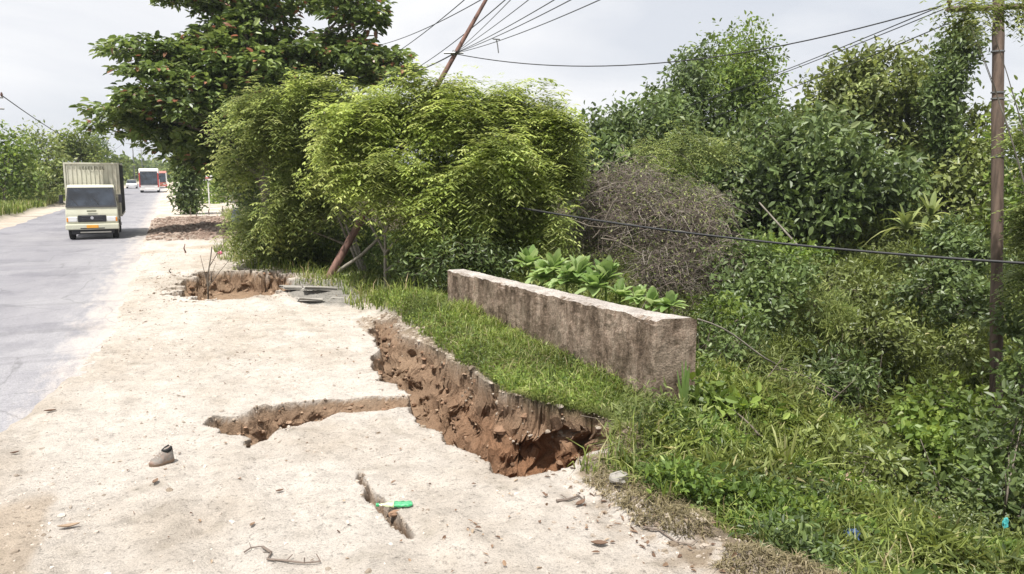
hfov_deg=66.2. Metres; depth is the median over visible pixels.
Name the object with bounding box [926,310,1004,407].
ravine bush
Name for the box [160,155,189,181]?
distant tree
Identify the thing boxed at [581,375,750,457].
ravine bush
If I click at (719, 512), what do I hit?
slope grass
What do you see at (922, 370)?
bladed undergrowth
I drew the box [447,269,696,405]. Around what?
concrete parapet
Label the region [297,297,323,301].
stone slab
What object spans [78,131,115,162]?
verge tree
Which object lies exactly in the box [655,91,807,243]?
bank tree
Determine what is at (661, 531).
dry twig
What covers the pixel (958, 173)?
bank tree
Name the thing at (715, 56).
cable
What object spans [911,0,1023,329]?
edge tree
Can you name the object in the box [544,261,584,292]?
leafy weed
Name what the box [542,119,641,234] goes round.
bank tree
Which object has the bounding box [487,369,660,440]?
hanging grass
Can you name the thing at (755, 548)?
dry grass
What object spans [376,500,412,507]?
plastic bottle
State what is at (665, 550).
clods
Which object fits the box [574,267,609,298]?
leafy weed
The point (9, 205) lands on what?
verge grass
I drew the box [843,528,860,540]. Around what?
blue rag
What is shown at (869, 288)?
ravine bush
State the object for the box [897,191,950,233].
fern plant
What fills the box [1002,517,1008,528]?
turquoise wrapper
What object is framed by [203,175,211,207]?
road sign
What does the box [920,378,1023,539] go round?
ravine bush
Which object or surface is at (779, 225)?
dead sapling
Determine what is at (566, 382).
grass
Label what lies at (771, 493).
leafy weeds
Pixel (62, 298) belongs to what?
road
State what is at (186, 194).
roadside shrub
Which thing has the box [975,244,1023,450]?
ravine bush
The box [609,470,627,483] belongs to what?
stone
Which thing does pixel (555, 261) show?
leafy weed
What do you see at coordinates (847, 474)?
brown litter
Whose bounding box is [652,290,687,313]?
leafy weed
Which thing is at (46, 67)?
sky
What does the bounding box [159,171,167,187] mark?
red bus
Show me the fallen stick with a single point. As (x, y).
(747, 345)
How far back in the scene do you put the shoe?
7.11 m
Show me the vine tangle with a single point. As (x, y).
(632, 208)
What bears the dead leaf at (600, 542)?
on the ground at (440, 461)
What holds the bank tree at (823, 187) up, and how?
on the ground at (440, 461)
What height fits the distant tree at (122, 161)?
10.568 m
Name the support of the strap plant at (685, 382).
on the ground at (440, 461)
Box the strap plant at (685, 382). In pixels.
[677,361,689,407]
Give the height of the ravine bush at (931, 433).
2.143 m
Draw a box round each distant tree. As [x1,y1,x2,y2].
[105,150,141,180]
[108,151,138,181]
[125,155,155,178]
[134,152,162,169]
[142,154,166,170]
[155,155,169,177]
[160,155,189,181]
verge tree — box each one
[0,119,49,200]
[8,115,85,203]
[48,118,113,175]
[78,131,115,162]
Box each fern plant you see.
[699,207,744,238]
[871,203,931,239]
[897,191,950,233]
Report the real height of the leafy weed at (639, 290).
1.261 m
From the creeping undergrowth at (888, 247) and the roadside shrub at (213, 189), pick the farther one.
the roadside shrub at (213, 189)
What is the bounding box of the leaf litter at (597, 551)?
[87,260,782,573]
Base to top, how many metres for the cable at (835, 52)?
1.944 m
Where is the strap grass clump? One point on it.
(788, 453)
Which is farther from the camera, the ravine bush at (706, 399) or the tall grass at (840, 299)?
the tall grass at (840, 299)
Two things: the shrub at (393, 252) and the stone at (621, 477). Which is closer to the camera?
the stone at (621, 477)
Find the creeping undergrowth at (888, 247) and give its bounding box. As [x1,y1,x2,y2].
[306,207,1023,573]
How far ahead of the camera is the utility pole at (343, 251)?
19.81 m
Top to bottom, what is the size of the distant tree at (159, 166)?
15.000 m
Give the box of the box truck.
[59,163,125,238]
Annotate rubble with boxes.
[146,215,245,240]
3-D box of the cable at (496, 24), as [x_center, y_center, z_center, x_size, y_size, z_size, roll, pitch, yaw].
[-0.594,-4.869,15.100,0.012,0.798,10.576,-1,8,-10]
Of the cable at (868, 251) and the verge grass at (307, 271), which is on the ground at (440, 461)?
the verge grass at (307, 271)
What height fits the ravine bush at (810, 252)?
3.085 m
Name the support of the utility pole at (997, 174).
on the ground at (440, 461)
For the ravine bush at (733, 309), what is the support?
on the ground at (440, 461)
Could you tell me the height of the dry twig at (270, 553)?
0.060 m
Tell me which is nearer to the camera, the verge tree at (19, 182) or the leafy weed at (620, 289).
the leafy weed at (620, 289)
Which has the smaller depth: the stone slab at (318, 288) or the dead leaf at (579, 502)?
the dead leaf at (579, 502)
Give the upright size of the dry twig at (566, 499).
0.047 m
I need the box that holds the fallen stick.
[697,318,774,363]
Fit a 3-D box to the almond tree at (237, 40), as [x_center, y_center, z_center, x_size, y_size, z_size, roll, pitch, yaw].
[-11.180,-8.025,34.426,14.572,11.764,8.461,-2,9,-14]
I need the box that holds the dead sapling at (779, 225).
[759,202,802,249]
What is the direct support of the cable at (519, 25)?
attached to the utility pole at (343, 251)
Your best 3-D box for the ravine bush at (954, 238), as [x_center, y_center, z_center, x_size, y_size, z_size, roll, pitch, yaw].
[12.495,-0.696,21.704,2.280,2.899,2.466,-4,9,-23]
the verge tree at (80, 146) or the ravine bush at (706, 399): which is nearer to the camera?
the ravine bush at (706, 399)
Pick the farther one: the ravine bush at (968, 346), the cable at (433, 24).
the cable at (433, 24)
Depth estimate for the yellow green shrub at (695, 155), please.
25.66 m
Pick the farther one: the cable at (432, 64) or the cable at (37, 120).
the cable at (37, 120)
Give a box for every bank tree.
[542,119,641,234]
[573,78,708,192]
[638,32,746,147]
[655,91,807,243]
[684,10,794,200]
[739,89,942,252]
[763,34,971,210]
[887,86,1017,225]
[908,13,991,211]
[967,75,1023,238]
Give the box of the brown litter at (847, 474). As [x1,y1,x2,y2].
[715,454,940,517]
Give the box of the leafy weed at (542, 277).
[525,259,561,286]
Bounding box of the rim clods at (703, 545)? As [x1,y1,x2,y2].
[152,268,751,563]
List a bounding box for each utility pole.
[125,138,138,179]
[327,0,487,276]
[945,0,1023,417]
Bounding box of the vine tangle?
[546,141,770,316]
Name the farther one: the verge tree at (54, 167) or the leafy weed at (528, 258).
the verge tree at (54, 167)
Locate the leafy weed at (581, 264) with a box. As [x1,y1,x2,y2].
[556,251,592,294]
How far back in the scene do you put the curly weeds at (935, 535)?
7.26 m
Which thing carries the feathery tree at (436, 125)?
on the ground at (440, 461)
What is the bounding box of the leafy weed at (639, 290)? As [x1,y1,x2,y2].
[621,284,646,307]
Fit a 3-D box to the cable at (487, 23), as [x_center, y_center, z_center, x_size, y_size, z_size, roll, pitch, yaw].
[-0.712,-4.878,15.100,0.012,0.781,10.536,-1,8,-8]
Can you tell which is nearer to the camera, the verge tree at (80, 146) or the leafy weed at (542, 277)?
the leafy weed at (542, 277)
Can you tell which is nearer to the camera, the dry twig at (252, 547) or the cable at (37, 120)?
the dry twig at (252, 547)
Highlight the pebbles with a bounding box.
[0,247,708,573]
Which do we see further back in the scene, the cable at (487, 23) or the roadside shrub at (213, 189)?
the roadside shrub at (213, 189)
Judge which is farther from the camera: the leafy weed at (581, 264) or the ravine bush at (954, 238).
the ravine bush at (954, 238)
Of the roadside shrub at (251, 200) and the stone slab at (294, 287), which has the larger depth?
the roadside shrub at (251, 200)
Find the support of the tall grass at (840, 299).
on the ground at (440, 461)
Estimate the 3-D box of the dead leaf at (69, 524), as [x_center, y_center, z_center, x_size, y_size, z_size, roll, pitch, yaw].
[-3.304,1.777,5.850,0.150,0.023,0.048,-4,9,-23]
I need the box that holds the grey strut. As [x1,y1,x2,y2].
[336,235,383,273]
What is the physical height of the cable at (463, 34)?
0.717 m
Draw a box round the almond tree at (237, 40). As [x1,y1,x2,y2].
[68,0,428,213]
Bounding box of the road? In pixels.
[0,181,167,432]
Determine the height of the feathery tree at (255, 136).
6.481 m
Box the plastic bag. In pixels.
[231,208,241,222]
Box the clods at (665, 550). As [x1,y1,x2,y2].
[171,270,758,571]
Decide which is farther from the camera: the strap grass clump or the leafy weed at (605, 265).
the leafy weed at (605, 265)
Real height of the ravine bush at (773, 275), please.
3.998 m
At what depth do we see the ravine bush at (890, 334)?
16.01 m
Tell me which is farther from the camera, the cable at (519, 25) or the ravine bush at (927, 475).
the cable at (519, 25)
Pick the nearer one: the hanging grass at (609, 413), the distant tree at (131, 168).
the hanging grass at (609, 413)
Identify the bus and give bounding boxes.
[136,168,160,192]
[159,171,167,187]
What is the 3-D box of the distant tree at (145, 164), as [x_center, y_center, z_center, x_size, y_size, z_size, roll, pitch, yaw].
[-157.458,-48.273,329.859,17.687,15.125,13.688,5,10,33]
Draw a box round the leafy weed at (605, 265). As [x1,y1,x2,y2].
[584,255,624,300]
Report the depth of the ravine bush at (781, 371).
12.29 m
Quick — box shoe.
[149,445,174,466]
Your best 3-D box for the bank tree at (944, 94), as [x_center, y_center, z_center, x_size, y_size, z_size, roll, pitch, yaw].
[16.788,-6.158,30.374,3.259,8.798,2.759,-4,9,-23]
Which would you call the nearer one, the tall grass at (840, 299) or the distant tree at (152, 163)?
the tall grass at (840, 299)
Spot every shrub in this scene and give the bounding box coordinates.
[160,152,209,214]
[196,166,240,203]
[212,178,286,220]
[235,201,397,267]
[359,195,450,288]
[399,216,540,292]
[618,114,759,284]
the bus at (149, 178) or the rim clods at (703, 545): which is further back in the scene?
the bus at (149, 178)
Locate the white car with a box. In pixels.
[126,180,137,188]
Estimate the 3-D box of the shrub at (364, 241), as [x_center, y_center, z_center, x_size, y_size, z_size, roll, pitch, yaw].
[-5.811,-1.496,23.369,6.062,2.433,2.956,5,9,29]
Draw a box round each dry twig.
[244,542,271,552]
[261,546,320,563]
[556,494,584,501]
[641,526,697,544]
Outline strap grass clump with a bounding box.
[762,419,847,466]
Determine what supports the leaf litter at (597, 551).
on the ground at (440, 461)
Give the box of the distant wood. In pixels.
[0,161,1021,174]
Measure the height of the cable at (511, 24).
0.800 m
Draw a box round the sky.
[0,0,1023,165]
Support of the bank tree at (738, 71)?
on the ground at (440, 461)
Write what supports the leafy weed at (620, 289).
on the ground at (440, 461)
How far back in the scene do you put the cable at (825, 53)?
17.94 m
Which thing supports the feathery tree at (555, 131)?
on the ground at (440, 461)
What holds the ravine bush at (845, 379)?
on the ground at (440, 461)
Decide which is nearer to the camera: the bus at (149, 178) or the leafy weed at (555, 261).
the leafy weed at (555, 261)
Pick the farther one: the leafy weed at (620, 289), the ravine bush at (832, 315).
the ravine bush at (832, 315)
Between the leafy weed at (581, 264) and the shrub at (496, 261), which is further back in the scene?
the shrub at (496, 261)
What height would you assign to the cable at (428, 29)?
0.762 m
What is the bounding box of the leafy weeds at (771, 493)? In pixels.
[627,349,1023,573]
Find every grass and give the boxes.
[0,187,65,215]
[207,206,447,310]
[361,283,702,413]
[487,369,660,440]
[551,215,1022,415]
[566,362,1023,573]
[578,422,850,573]
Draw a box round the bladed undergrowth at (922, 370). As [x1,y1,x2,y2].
[280,206,1023,573]
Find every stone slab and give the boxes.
[279,285,302,289]
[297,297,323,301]
[302,286,336,290]
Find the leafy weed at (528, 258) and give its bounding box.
[510,244,540,283]
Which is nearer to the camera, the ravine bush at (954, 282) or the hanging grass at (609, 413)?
the hanging grass at (609, 413)
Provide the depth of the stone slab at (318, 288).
17.19 m
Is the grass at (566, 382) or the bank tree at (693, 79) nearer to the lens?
the grass at (566, 382)
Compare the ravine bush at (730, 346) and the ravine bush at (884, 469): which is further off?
the ravine bush at (730, 346)
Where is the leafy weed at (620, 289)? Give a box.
[607,277,632,304]
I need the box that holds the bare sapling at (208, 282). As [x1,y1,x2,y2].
[200,236,231,298]
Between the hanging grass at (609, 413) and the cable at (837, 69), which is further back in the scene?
the cable at (837, 69)
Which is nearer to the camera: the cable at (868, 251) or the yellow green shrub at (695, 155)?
the cable at (868, 251)
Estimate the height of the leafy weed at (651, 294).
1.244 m
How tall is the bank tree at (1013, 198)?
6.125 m
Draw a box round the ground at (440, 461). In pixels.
[0,175,1023,573]
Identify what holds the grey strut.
on the ground at (440, 461)
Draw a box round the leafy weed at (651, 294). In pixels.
[642,287,671,310]
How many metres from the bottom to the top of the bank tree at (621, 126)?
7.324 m
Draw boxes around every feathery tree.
[195,66,397,270]
[252,58,551,287]
[428,72,602,292]
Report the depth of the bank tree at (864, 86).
31.98 m
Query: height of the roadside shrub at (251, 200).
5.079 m
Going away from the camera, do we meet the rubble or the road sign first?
the rubble
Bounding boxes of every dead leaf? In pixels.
[57,522,79,526]
[575,499,584,504]
[591,540,607,544]
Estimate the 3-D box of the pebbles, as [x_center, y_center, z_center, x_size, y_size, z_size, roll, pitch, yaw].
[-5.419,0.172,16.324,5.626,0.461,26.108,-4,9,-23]
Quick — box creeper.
[612,359,1023,573]
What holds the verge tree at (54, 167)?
on the ground at (440, 461)
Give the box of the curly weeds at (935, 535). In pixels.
[593,353,1023,573]
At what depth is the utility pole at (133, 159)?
208.20 m
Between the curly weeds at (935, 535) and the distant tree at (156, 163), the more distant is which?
the distant tree at (156, 163)
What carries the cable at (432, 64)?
attached to the utility pole at (343, 251)
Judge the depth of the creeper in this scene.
5.67 m
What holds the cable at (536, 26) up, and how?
attached to the utility pole at (343, 251)
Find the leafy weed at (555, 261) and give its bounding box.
[532,248,574,288]
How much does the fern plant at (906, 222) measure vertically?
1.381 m
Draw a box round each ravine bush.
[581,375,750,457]
[675,285,767,361]
[676,368,799,435]
[690,222,831,360]
[697,312,780,376]
[718,229,839,311]
[729,328,854,404]
[769,254,903,336]
[778,275,878,389]
[783,410,955,499]
[788,332,903,411]
[839,295,944,420]
[872,437,980,511]
[873,370,1023,488]
[877,247,1013,359]
[909,208,1006,277]
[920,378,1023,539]
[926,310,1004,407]
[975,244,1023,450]
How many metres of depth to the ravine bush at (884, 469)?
8.75 m
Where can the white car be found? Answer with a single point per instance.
(131, 183)
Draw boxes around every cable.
[2,96,125,149]
[378,0,480,45]
[384,0,463,59]
[409,55,451,73]
[413,0,504,69]
[454,0,553,53]
[455,0,510,52]
[457,0,527,51]
[457,0,570,52]
[457,5,940,66]
[458,0,599,52]
[504,204,1023,264]
[583,1,963,121]
[679,7,938,108]
[684,22,949,125]

